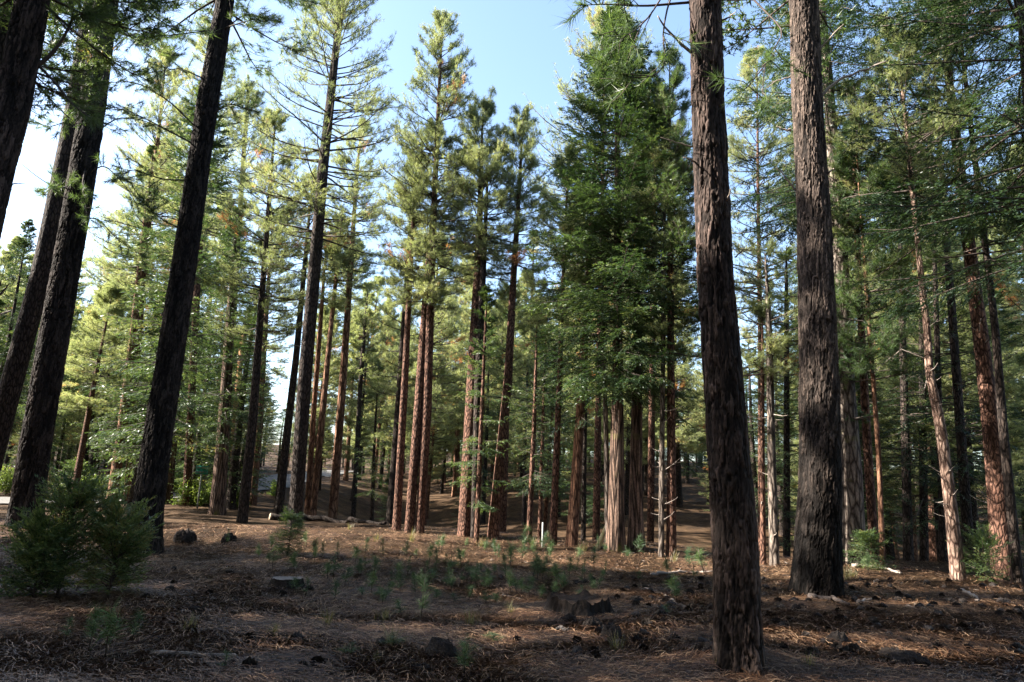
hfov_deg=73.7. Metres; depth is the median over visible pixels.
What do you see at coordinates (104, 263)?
ponderosa pine
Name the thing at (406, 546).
pine seedling
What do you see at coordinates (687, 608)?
pine cone
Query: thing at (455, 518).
fir tree
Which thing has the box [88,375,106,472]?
fir tree
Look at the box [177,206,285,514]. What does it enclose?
incense cedar
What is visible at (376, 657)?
grass tuft
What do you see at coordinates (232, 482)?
fir tree
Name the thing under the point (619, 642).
pine cone
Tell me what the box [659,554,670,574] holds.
pine seedling
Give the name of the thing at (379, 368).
young cedar
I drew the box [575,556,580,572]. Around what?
pine seedling
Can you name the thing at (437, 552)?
pine seedling
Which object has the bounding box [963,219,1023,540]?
pine tree
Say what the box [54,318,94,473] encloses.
fir tree
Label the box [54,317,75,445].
fir tree
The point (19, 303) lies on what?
fir tree
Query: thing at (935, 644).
pine cone
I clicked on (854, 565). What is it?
fallen branch
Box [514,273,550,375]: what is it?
pine tree
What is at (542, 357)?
pine tree
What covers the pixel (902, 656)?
soil mound
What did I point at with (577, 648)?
pine cone
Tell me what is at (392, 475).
ponderosa pine
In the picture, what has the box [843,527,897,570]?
fir sapling
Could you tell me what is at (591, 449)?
pine tree
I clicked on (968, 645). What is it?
pine cone
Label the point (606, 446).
pine
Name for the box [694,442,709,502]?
fir tree
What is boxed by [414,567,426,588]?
pine seedling
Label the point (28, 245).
fir tree
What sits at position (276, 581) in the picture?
tree stump
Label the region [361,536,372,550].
pine seedling
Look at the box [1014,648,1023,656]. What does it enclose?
pine cone
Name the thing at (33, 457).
ponderosa pine
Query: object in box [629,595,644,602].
soil mound
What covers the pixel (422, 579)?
pine seedling
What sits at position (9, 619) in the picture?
fallen needles
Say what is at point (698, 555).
pine seedling
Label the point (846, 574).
grass tuft
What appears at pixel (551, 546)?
pine seedling
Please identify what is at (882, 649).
soil mound
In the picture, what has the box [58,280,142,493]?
pine tree
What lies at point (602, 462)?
pine tree
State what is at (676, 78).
ponderosa pine
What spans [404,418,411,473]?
fir tree
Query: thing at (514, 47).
sky
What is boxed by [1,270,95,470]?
fir tree
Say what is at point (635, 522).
incense cedar
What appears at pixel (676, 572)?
fallen branch
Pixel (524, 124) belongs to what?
ponderosa pine
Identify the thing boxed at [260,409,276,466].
fir tree
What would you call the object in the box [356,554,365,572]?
pine seedling
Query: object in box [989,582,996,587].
pine cone
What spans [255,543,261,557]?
pine seedling
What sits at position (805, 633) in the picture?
pine cone
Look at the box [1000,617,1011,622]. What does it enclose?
pine cone
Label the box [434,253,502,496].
pine tree
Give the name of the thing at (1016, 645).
pine cone
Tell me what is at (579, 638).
pine cone
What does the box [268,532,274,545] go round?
pine seedling
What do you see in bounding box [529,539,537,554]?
pine seedling
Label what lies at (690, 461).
fir tree
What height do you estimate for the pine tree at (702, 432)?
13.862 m
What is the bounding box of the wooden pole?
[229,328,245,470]
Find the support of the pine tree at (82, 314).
on the ground
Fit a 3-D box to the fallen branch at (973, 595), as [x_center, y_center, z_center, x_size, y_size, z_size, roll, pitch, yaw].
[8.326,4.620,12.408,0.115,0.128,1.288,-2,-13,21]
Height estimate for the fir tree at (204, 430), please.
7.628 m
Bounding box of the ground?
[0,439,1023,681]
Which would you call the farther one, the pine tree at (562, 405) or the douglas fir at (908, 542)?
the pine tree at (562, 405)
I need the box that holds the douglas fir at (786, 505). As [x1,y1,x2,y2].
[743,246,798,557]
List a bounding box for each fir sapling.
[47,457,98,505]
[431,445,452,481]
[580,482,604,527]
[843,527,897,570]
[944,521,1016,582]
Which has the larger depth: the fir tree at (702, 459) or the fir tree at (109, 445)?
the fir tree at (702, 459)
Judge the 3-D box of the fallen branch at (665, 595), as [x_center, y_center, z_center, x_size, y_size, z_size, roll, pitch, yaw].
[2.334,4.142,10.979,0.465,0.142,2.742,2,-12,0]
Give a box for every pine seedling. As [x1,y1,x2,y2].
[58,616,77,640]
[77,602,113,654]
[88,591,130,659]
[128,609,149,638]
[214,649,232,671]
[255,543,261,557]
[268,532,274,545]
[268,547,281,570]
[284,548,303,572]
[284,575,301,591]
[301,577,310,595]
[306,536,321,554]
[311,544,317,559]
[318,541,325,555]
[321,560,335,577]
[328,578,341,600]
[330,553,342,576]
[334,541,340,555]
[337,642,364,655]
[340,565,354,586]
[350,541,363,564]
[352,561,365,574]
[353,584,370,596]
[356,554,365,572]
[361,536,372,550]
[363,567,380,592]
[369,552,381,573]
[372,586,381,595]
[376,582,393,600]
[378,589,386,603]
[379,535,386,559]
[379,631,411,644]
[391,562,408,585]
[391,597,406,616]
[393,574,405,587]
[403,539,412,553]
[407,571,420,589]
[413,571,434,618]
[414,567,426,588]
[418,571,425,588]
[423,542,435,565]
[427,566,440,584]
[430,545,442,567]
[432,588,444,597]
[434,533,445,546]
[439,534,447,551]
[442,569,456,591]
[445,561,451,577]
[447,554,459,573]
[453,545,465,567]
[453,632,480,657]
[456,644,474,675]
[462,560,472,571]
[464,584,475,598]
[469,565,474,581]
[469,566,481,586]
[479,567,493,589]
[480,570,496,588]
[480,578,491,588]
[480,589,495,601]
[481,631,506,643]
[491,538,500,556]
[491,592,500,604]
[499,552,510,579]
[500,539,520,565]
[504,568,515,595]
[507,547,515,565]
[511,576,519,593]
[517,571,528,592]
[518,523,531,547]
[518,535,532,561]
[521,576,535,598]
[527,547,546,575]
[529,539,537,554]
[530,563,542,578]
[536,558,549,573]
[537,582,546,598]
[539,529,550,554]
[544,540,554,558]
[544,549,552,571]
[546,554,563,583]
[548,579,560,591]
[559,574,568,588]
[565,554,576,574]
[573,540,582,559]
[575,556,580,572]
[585,572,593,584]
[586,543,597,570]
[590,579,598,591]
[596,568,606,588]
[622,546,630,560]
[633,534,645,554]
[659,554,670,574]
[660,569,683,594]
[671,580,682,595]
[682,546,697,565]
[686,544,710,571]
[690,563,699,582]
[862,554,871,567]
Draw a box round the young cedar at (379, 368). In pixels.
[344,359,393,520]
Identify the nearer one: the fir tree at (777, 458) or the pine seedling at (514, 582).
the pine seedling at (514, 582)
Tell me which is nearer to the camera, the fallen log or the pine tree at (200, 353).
the fallen log
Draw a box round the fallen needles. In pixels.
[0,519,1023,681]
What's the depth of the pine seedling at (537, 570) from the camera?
12.39 m
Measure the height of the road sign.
2.296 m
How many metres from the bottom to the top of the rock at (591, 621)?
0.184 m
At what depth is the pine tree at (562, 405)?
72.26 m
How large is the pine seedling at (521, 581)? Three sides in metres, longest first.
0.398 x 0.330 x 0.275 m
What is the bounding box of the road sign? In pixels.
[195,465,208,508]
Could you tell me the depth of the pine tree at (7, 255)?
56.52 m
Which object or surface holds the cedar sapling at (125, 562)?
on the ground
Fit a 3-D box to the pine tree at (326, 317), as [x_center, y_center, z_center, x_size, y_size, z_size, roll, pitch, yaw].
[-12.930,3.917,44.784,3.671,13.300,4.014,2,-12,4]
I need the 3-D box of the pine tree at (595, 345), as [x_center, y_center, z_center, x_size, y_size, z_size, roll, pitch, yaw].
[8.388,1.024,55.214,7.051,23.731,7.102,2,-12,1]
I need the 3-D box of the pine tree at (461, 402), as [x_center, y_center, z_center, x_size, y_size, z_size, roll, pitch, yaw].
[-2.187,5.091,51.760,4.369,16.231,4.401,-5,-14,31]
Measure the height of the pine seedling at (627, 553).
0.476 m
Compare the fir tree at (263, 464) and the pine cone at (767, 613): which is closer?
the pine cone at (767, 613)
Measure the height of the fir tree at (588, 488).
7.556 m
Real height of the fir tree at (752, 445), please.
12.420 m
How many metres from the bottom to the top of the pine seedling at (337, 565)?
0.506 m
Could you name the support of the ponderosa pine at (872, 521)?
on the ground
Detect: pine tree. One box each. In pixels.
[0,233,34,366]
[0,248,17,353]
[7,252,38,388]
[8,246,95,384]
[8,412,23,456]
[50,301,82,460]
[54,286,126,442]
[55,389,83,467]
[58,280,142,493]
[59,304,120,478]
[60,355,91,470]
[63,285,140,479]
[64,306,88,458]
[75,139,180,476]
[94,375,112,473]
[141,199,224,415]
[194,193,240,436]
[202,349,243,456]
[213,306,272,440]
[242,385,283,451]
[285,302,353,491]
[286,304,339,499]
[288,424,293,466]
[306,425,332,470]
[317,235,375,473]
[327,307,378,480]
[341,318,383,500]
[342,408,355,467]
[345,399,378,473]
[345,427,354,469]
[346,275,391,479]
[354,296,399,489]
[366,322,397,488]
[378,315,399,472]
[378,469,389,506]
[379,381,395,472]
[380,309,416,422]
[387,231,469,525]
[390,336,436,491]
[406,354,458,518]
[407,310,444,405]
[408,352,448,474]
[430,345,464,493]
[430,392,462,482]
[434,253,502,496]
[442,266,502,431]
[453,307,512,464]
[483,372,530,467]
[489,298,514,478]
[497,312,549,524]
[509,377,546,499]
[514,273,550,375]
[514,309,551,473]
[523,364,550,483]
[539,309,550,461]
[543,324,573,476]
[544,257,609,376]
[548,286,596,418]
[560,338,602,502]
[560,402,602,464]
[575,255,643,435]
[587,419,593,468]
[591,328,647,490]
[593,432,609,480]
[601,332,657,514]
[606,150,681,378]
[626,337,666,495]
[642,304,705,451]
[643,271,705,506]
[688,332,706,458]
[689,399,704,475]
[695,385,707,467]
[698,442,757,510]
[747,338,797,535]
[776,379,797,487]
[780,415,798,539]
[788,156,890,402]
[851,132,981,562]
[854,321,918,559]
[860,334,978,560]
[872,160,975,562]
[878,232,1023,558]
[892,170,978,538]
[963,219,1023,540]
[966,170,1023,430]
[967,282,1023,537]
[977,144,1023,400]
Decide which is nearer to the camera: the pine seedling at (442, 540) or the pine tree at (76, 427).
the pine seedling at (442, 540)
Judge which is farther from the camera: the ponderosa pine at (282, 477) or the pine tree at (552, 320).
the pine tree at (552, 320)
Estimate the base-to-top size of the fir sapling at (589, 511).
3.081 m
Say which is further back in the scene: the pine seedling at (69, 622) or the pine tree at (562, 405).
the pine tree at (562, 405)
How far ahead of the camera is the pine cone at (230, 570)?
11.78 m
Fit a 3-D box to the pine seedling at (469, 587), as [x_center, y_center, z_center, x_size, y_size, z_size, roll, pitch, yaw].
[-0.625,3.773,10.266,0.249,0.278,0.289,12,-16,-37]
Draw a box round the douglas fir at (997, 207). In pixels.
[822,0,1023,346]
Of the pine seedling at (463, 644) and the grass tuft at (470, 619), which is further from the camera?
the grass tuft at (470, 619)
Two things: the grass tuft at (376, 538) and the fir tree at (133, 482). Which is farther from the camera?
the fir tree at (133, 482)
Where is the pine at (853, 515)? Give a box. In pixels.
[725,0,972,564]
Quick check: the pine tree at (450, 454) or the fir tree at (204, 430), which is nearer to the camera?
the fir tree at (204, 430)
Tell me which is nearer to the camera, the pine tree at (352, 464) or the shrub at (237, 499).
the shrub at (237, 499)
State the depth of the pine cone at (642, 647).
7.14 m
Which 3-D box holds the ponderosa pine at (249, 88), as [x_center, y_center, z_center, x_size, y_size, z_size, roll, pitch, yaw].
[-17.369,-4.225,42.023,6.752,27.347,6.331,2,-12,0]
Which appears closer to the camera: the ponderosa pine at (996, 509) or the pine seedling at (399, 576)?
the pine seedling at (399, 576)
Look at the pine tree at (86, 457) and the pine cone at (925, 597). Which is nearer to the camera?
the pine cone at (925, 597)
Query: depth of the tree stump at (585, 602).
9.16 m
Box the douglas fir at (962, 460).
[883,43,1023,565]
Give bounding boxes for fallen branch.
[492,653,567,655]
[639,587,693,610]
[650,569,711,574]
[807,593,850,605]
[852,563,901,573]
[960,588,979,600]
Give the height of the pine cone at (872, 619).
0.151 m
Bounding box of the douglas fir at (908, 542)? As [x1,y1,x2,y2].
[853,156,982,561]
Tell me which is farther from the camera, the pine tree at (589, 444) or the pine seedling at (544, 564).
the pine tree at (589, 444)
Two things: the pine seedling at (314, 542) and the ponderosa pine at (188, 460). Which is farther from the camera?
the ponderosa pine at (188, 460)
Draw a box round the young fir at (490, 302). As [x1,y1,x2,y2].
[446,282,508,542]
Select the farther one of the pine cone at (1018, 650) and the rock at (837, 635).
the rock at (837, 635)
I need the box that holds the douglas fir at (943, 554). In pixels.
[857,93,1021,562]
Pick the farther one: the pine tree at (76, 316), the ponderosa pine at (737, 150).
the pine tree at (76, 316)
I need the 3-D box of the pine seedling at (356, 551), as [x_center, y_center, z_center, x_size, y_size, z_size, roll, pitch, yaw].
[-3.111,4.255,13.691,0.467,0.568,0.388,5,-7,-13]
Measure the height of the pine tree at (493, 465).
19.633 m
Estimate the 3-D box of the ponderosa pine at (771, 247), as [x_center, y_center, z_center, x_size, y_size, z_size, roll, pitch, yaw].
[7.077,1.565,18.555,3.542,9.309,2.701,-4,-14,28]
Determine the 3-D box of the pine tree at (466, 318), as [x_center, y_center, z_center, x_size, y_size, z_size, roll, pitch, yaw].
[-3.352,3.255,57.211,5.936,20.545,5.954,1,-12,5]
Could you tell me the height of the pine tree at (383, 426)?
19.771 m
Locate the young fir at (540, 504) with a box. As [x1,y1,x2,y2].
[513,327,567,541]
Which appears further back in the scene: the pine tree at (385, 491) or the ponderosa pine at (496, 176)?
the pine tree at (385, 491)
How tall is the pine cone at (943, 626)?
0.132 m
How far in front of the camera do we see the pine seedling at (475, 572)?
11.39 m
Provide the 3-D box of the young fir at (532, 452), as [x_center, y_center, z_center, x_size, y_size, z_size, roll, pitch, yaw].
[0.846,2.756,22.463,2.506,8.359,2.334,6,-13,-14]
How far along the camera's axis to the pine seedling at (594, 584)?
11.37 m
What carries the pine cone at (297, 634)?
on the fallen needles
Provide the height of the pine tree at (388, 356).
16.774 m
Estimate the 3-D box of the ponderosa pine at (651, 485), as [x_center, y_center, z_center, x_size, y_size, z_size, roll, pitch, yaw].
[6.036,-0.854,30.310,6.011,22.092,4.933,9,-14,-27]
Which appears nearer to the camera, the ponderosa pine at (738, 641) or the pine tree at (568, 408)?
the ponderosa pine at (738, 641)
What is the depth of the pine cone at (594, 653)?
6.77 m
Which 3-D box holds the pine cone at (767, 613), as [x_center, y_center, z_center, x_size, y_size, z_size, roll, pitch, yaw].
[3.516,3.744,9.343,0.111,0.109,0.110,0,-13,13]
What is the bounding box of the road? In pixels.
[0,470,352,502]
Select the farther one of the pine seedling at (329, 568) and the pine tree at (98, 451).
the pine tree at (98, 451)
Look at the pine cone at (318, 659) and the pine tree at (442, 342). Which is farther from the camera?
the pine tree at (442, 342)
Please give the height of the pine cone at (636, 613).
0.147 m
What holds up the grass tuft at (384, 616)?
on the ground
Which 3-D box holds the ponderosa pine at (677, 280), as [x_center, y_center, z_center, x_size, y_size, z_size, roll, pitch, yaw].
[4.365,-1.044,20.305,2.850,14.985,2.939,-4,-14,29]
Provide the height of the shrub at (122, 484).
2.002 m
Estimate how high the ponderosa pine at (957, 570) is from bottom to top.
15.541 m
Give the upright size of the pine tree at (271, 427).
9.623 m
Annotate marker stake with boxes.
[541,522,543,547]
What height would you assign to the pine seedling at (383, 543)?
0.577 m
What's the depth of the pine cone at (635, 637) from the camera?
7.50 m
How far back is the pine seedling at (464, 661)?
5.91 m
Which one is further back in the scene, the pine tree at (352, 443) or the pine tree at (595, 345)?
the pine tree at (352, 443)
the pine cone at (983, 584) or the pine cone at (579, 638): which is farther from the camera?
the pine cone at (983, 584)
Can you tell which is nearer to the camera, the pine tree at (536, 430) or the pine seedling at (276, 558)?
the pine seedling at (276, 558)
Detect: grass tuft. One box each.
[177,609,198,633]
[266,623,281,636]
[316,607,334,627]
[366,652,382,663]
[369,532,381,541]
[375,607,395,621]
[381,621,405,646]
[407,530,416,542]
[464,605,480,625]
[608,629,628,652]
[669,552,678,561]
[797,651,815,666]
[843,563,858,579]
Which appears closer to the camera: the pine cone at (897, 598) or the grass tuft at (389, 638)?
the grass tuft at (389, 638)
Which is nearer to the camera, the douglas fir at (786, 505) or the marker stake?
the marker stake
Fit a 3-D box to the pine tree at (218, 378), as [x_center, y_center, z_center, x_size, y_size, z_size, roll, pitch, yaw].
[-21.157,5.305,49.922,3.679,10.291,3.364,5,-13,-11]
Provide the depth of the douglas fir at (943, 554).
22.19 m
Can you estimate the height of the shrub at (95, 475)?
1.773 m
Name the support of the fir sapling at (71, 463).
on the ground
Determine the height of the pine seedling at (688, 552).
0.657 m
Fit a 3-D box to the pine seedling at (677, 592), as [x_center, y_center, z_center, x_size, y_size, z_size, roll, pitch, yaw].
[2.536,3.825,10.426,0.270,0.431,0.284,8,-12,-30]
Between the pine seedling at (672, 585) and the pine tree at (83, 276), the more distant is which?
the pine tree at (83, 276)
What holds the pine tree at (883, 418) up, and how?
on the ground
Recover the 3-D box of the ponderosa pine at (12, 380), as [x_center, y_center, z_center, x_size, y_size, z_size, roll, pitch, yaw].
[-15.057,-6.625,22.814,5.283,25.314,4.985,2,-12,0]
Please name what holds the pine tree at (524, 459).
on the ground
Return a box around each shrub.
[0,463,14,493]
[52,466,108,496]
[120,464,124,498]
[169,475,210,505]
[173,470,183,492]
[206,473,212,502]
[235,480,251,507]
[264,479,276,495]
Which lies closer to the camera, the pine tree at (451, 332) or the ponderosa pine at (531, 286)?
the ponderosa pine at (531, 286)
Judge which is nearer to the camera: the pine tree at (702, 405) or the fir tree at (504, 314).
the pine tree at (702, 405)
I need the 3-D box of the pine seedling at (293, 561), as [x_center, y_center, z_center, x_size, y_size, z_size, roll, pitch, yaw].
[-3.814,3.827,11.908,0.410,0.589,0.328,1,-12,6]
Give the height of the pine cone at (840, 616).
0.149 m
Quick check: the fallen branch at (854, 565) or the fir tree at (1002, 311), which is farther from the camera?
the fir tree at (1002, 311)
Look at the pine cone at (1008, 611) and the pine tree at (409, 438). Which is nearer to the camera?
the pine cone at (1008, 611)
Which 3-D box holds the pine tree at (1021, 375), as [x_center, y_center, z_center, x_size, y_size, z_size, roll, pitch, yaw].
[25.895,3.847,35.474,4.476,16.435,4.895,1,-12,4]
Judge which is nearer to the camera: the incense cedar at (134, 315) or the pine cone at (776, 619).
the pine cone at (776, 619)
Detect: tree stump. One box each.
[266,576,304,590]
[537,588,616,618]
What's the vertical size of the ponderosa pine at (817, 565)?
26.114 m
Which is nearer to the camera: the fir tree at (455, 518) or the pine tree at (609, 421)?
the fir tree at (455, 518)
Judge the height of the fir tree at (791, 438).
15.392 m
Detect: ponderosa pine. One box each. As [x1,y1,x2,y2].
[0,0,130,144]
[0,0,172,471]
[0,0,221,294]
[3,0,210,527]
[76,0,323,555]
[84,41,209,501]
[108,225,163,482]
[128,8,262,505]
[197,106,325,522]
[203,71,281,478]
[224,203,303,504]
[228,0,413,527]
[263,163,341,514]
[292,230,355,514]
[306,208,375,515]
[310,118,396,518]
[339,280,388,517]
[368,212,436,524]
[371,5,491,532]
[376,145,453,530]
[382,117,476,532]
[436,85,535,536]
[442,135,528,538]
[466,103,561,539]
[484,281,535,532]
[518,142,606,545]
[522,0,690,539]
[540,131,625,546]
[548,0,806,678]
[555,175,612,540]
[595,123,693,542]
[605,44,731,557]
[613,80,699,556]
[692,44,798,553]
[701,236,798,565]
[721,0,887,597]
[740,292,795,564]
[748,79,889,349]
[786,66,928,564]
[828,113,933,565]
[830,10,1005,580]
[843,0,1023,581]
[870,0,1023,584]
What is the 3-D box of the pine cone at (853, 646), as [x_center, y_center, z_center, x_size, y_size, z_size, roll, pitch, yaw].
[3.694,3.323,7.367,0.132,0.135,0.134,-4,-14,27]
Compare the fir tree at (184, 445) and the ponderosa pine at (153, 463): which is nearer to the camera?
the ponderosa pine at (153, 463)
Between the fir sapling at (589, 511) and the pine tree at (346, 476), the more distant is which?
the pine tree at (346, 476)
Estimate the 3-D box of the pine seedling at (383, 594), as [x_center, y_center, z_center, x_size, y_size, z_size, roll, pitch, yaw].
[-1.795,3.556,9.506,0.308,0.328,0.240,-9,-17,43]
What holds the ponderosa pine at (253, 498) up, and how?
on the ground
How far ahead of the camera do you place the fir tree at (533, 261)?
68.46 m
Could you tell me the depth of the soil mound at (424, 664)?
6.01 m
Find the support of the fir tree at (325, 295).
on the ground
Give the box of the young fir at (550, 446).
[522,345,573,538]
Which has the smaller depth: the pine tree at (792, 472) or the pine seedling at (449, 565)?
the pine seedling at (449, 565)
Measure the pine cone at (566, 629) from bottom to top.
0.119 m
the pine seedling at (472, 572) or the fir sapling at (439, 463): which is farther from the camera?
the fir sapling at (439, 463)
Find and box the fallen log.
[269,513,386,524]
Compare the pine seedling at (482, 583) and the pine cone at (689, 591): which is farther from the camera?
the pine cone at (689, 591)
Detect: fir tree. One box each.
[0,218,37,441]
[0,275,37,421]
[0,299,25,453]
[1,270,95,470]
[1,317,41,470]
[1,323,64,465]
[2,304,28,459]
[6,364,32,461]
[50,374,82,479]
[51,368,93,464]
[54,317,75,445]
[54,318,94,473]
[75,79,264,484]
[85,291,192,508]
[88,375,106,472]
[90,422,128,465]
[92,398,140,464]
[100,342,148,463]
[101,325,158,470]
[174,287,293,509]
[175,335,233,487]
[175,392,207,473]
[176,232,217,455]
[176,332,211,480]
[177,375,218,477]
[204,239,253,474]
[204,343,279,486]
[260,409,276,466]
[262,409,277,465]
[264,409,293,471]
[280,214,358,490]
[363,408,390,476]
[374,474,389,521]
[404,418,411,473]
[445,348,482,482]
[446,425,460,474]
[447,480,460,527]
[457,323,516,523]
[485,300,515,449]
[509,229,554,483]
[536,303,590,516]
[558,411,601,515]
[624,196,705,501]
[642,410,658,490]
[680,392,705,483]
[681,419,702,474]
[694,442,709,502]
[696,438,706,473]
[740,332,783,525]
[744,376,767,511]
[748,281,782,458]
[756,319,798,518]
[765,326,797,503]
[781,394,873,522]
[791,318,918,559]
[855,316,918,560]
[856,369,913,545]
[931,270,1023,523]
[959,339,1023,566]
[1014,465,1023,544]
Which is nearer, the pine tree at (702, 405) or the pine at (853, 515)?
the pine at (853, 515)
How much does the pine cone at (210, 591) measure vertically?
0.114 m
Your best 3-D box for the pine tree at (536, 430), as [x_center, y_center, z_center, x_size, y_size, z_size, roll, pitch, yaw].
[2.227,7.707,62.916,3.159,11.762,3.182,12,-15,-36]
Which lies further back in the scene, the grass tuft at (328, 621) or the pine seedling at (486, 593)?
the pine seedling at (486, 593)
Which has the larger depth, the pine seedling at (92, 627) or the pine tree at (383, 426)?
the pine tree at (383, 426)
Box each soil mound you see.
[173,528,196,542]
[185,605,205,612]
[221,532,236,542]
[408,662,432,673]
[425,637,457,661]
[560,613,577,624]
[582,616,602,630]
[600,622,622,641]
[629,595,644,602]
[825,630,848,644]
[878,646,933,668]
[878,647,890,652]
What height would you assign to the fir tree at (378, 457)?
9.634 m
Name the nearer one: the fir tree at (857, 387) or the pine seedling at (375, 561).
the pine seedling at (375, 561)
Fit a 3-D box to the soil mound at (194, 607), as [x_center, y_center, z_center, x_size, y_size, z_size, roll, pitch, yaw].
[-3.869,3.290,8.350,0.258,0.124,0.190,-8,-16,38]
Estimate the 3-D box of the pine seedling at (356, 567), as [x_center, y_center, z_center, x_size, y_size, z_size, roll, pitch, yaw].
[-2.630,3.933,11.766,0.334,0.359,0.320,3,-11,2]
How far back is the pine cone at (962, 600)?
11.55 m
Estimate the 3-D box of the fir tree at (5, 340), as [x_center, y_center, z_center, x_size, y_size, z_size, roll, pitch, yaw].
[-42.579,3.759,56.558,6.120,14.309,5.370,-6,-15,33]
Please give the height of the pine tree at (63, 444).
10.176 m
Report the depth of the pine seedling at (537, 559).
12.48 m
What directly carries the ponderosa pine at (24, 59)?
on the ground
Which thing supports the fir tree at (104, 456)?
on the ground
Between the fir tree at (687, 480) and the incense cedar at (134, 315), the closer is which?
the incense cedar at (134, 315)
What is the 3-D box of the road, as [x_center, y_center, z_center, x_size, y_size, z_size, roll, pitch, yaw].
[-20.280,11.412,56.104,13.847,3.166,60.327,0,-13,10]
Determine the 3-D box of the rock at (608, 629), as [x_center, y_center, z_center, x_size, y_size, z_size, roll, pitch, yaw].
[1.127,3.302,7.734,0.244,0.224,0.370,6,-13,-16]
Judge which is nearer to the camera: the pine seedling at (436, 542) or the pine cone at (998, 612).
the pine cone at (998, 612)
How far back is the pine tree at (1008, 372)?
23.76 m
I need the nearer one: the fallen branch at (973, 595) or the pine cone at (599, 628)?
the pine cone at (599, 628)
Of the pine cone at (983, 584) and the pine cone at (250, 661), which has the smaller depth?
the pine cone at (250, 661)
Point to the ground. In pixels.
(693, 529)
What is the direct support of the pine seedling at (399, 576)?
on the fallen needles
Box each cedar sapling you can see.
[0,495,88,598]
[6,461,126,596]
[73,482,163,595]
[268,506,306,556]
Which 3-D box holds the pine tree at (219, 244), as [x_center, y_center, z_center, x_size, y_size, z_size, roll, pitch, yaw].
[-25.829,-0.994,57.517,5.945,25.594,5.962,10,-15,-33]
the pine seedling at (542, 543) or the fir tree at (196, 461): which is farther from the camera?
the fir tree at (196, 461)
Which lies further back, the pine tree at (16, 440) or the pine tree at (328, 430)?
the pine tree at (328, 430)
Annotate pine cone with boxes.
[165,585,175,590]
[185,624,197,632]
[205,589,213,594]
[225,568,233,574]
[241,656,258,668]
[244,632,255,642]
[278,589,287,597]
[291,631,303,641]
[297,660,308,666]
[305,585,313,592]
[309,655,324,667]
[375,636,386,647]
[513,635,520,642]
[561,627,571,632]
[571,635,581,644]
[571,645,584,656]
[589,646,598,650]
[589,650,601,660]
[594,626,602,635]
[614,638,624,648]
[631,610,640,619]
[633,634,643,645]
[637,628,648,636]
[639,644,648,652]
[640,617,651,627]
[657,610,667,619]
[667,632,680,643]
[684,606,692,611]
[687,588,694,595]
[689,642,698,652]
[695,643,709,653]
[696,637,707,642]
[702,642,712,652]
[765,610,772,617]
[771,616,781,623]
[778,642,788,650]
[791,603,800,611]
[802,631,809,638]
[804,650,812,655]
[807,645,819,656]
[820,638,828,646]
[831,641,842,651]
[835,614,846,621]
[839,645,854,657]
[848,643,860,652]
[856,605,864,610]
[857,638,868,643]
[868,616,879,624]
[872,596,879,601]
[878,603,887,607]
[894,596,901,602]
[921,595,928,601]
[922,625,933,632]
[931,641,942,650]
[932,609,943,617]
[938,624,951,631]
[946,597,954,603]
[952,601,962,608]
[953,636,963,645]
[956,621,968,630]
[959,598,967,603]
[963,643,973,650]
[967,621,980,628]
[979,582,987,588]
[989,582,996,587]
[994,610,1002,617]
[996,597,1003,603]
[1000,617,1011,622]
[1002,600,1010,605]
[1005,609,1014,616]
[1010,642,1023,649]
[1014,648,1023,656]
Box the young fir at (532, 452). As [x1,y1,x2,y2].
[504,304,571,544]
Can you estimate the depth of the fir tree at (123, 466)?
40.58 m
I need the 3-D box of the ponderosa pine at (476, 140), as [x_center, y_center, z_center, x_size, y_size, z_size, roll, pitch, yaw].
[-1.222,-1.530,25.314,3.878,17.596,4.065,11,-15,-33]
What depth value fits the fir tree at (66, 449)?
58.42 m
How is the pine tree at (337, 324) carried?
on the ground
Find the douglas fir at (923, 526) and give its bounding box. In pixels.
[857,268,1023,561]
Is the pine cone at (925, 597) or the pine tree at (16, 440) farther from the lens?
the pine tree at (16, 440)
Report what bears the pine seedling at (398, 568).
on the ground
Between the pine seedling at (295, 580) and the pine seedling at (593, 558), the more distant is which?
the pine seedling at (593, 558)
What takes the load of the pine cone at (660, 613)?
on the ground
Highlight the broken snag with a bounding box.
[595,525,604,549]
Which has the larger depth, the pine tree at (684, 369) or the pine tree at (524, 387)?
the pine tree at (524, 387)
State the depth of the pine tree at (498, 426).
60.16 m
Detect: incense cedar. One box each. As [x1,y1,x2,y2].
[69,144,169,497]
[122,240,222,503]
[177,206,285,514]
[515,5,703,551]
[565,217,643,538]
[574,82,696,550]
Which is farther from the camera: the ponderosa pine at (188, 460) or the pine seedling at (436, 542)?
the ponderosa pine at (188, 460)
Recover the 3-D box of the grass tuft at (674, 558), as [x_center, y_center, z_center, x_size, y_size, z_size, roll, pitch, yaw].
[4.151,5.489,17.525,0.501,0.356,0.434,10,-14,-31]
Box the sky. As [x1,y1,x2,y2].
[0,0,1023,466]
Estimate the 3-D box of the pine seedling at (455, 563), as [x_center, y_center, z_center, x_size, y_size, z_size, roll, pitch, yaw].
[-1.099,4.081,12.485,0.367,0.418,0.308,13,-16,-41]
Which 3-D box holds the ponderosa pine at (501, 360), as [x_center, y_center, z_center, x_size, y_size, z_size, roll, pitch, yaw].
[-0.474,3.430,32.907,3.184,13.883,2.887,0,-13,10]
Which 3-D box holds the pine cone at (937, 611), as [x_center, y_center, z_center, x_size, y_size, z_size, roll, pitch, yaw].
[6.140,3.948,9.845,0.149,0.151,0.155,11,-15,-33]
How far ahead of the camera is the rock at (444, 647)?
6.57 m

